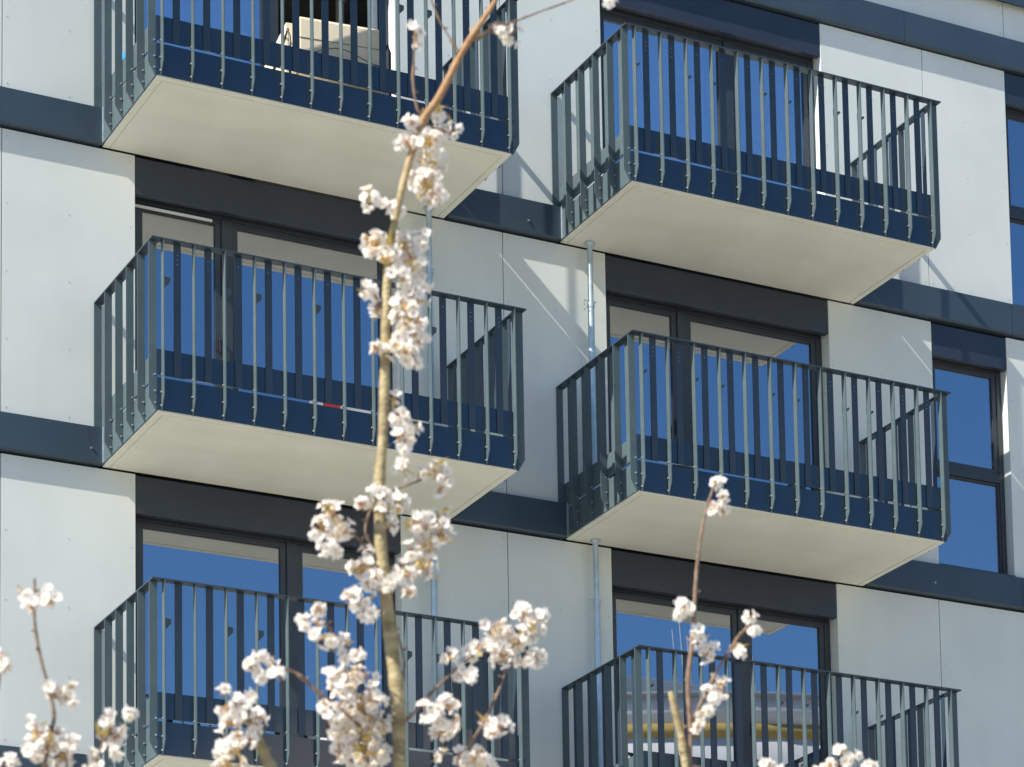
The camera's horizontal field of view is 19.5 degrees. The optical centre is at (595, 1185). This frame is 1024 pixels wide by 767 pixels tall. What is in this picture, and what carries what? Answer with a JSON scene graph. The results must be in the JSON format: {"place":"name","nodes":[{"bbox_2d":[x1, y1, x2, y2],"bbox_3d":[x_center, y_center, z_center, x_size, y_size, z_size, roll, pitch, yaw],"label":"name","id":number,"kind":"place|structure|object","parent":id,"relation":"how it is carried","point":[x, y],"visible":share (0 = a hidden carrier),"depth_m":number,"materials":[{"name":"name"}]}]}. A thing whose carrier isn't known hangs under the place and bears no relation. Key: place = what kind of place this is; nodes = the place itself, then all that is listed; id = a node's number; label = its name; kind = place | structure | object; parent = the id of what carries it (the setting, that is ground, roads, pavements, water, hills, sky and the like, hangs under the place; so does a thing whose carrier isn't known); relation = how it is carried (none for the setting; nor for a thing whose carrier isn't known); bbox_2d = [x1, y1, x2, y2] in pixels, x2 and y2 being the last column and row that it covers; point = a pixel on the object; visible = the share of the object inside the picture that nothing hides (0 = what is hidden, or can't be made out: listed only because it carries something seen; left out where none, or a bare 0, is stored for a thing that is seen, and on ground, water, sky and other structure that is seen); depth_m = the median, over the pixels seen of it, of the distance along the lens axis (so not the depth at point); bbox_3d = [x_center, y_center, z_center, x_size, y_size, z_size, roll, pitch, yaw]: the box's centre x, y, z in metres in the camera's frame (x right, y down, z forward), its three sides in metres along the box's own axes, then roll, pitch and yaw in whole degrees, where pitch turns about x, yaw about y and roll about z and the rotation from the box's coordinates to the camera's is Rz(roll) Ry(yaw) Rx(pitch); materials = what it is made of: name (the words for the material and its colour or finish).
{"place":"outdoors","nodes":[
{"label":"outdoors","id":0,"kind":"place"},
{"label":"ground","id":1,"kind":"structure","parent":0,"visible":0},
{"bbox_2d":[0,0,878,766],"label":"cherry tree","id":2,"kind":"object","parent":1,"relation":"on","point":[352,716],"visible":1,"depth_m":8.92,"materials":[{"name":"white plant"}]},
{"bbox_2d":[0,0,1023,766],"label":"apartment building","id":3,"kind":"structure","parent":1,"relation":"on","point":[800,222],"depth_m":27.46,"materials":[{"name":"paint"}]},
{"bbox_2d":[135,0,388,94],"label":"window","id":4,"kind":"structure","parent":3,"relation":"in","point":[185,5],"depth_m":26.92,"materials":[{"name":"glass"}]},
{"bbox_2d":[135,197,392,416],"bbox_3d":[-2.982,-7.536,26.671,2.504,2.330,0.130,2,-8,-28],"label":"window","id":5,"kind":"structure","parent":3,"relation":"in","point":[225,228],"depth_m":26.57,"materials":[{"name":"paint"}]},
{"bbox_2d":[135,516,394,747],"bbox_3d":[-2.925,-4.657,26.332,2.504,2.330,0.130,2,-8,-28],"label":"window","id":6,"kind":"structure","parent":3,"relation":"in","point":[290,551],"depth_m":26.44,"materials":[{"name":"paint"}]},
{"bbox_2d":[264,17,391,95],"bbox_3d":[-2.387,-9.701,26.203,0.922,0.705,0.982,1,-7,-21],"label":"armchair","id":7,"kind":"object","parent":3,"relation":"on","point":[362,32],"visible":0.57,"depth_m":25.80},
{"bbox_2d":[309,401,370,413],"bbox_3d":[-2.168,-6.598,25.197,0.560,0.023,0.011,2,-8,-28],"label":"barrier tape","id":8,"kind":"object","parent":3,"relation":"attached to","point":[341,407],"visible":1,"depth_m":25.19,"materials":[{"name":"white plastic"}]},
{"bbox_2d":[423,206,435,424],"bbox_3d":[-1.522,-7.666,27.137,0.145,2.647,0.120,2,-8,-28],"label":"drainpipe","id":9,"kind":"object","parent":3,"relation":"on","point":[429,278],"visible":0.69,"depth_m":27.20,"materials":[{"name":"grey metal"}]},
{"bbox_2d":[426,511,439,753],"bbox_3d":[-1.465,-4.787,26.799,0.145,2.647,0.120,2,-8,-28],"label":"drainpipe","id":10,"kind":"object","parent":3,"relation":"on","point":[433,592],"visible":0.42,"depth_m":26.83,"materials":[{"name":"grey metal"}]},
{"bbox_2d":[584,241,597,489],"bbox_3d":[-0.045,-7.601,27.942,0.145,2.647,0.120,2,-8,-28],"label":"drainpipe","id":11,"kind":"object","parent":3,"relation":"on","point":[590,306],"visible":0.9,"depth_m":27.97,"materials":[{"name":"grey metal"}]},
{"bbox_2d":[589,539,602,766],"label":"drainpipe","id":12,"kind":"object","parent":3,"relation":"on","point":[597,633],"visible":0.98,"depth_m":27.65,"materials":[{"name":"grey metal"}]},
{"bbox_2d":[600,6,816,192],"bbox_3d":[1.095,-10.241,29.198,2.495,2.330,0.130,2,-8,-28],"label":"window","id":13,"kind":"structure","parent":3,"relation":"in","point":[611,20],"depth_m":29.29,"materials":[{"name":"glass"}]},
{"bbox_2d":[606,293,825,491],"bbox_3d":[1.152,-7.361,28.859,2.495,2.330,0.130,2,-8,-28],"label":"window","id":14,"kind":"structure","parent":3,"relation":"in","point":[680,319],"depth_m":28.80,"materials":[{"name":"paint"}]},
{"bbox_2d":[612,587,832,763],"bbox_3d":[1.209,-4.481,28.520,2.495,2.330,0.130,2,-8,-28],"label":"window","id":15,"kind":"structure","parent":3,"relation":"in","point":[735,612],"depth_m":28.69,"materials":[{"name":"paint"}]},
{"bbox_2d":[932,358,1015,576],"bbox_3d":[3.787,-7.299,30.180,0.914,2.248,0.220,2,-8,-28],"label":"window","id":16,"kind":"structure","parent":3,"relation":"in","point":[994,477],"depth_m":30.35,"materials":[{"name":"paint"}]},
{"bbox_2d":[1005,107,1023,305],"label":"window","id":17,"kind":"structure","parent":3,"relation":"in","point":[1016,214],"depth_m":30.93,"materials":[{"name":"paint"}]}
]}

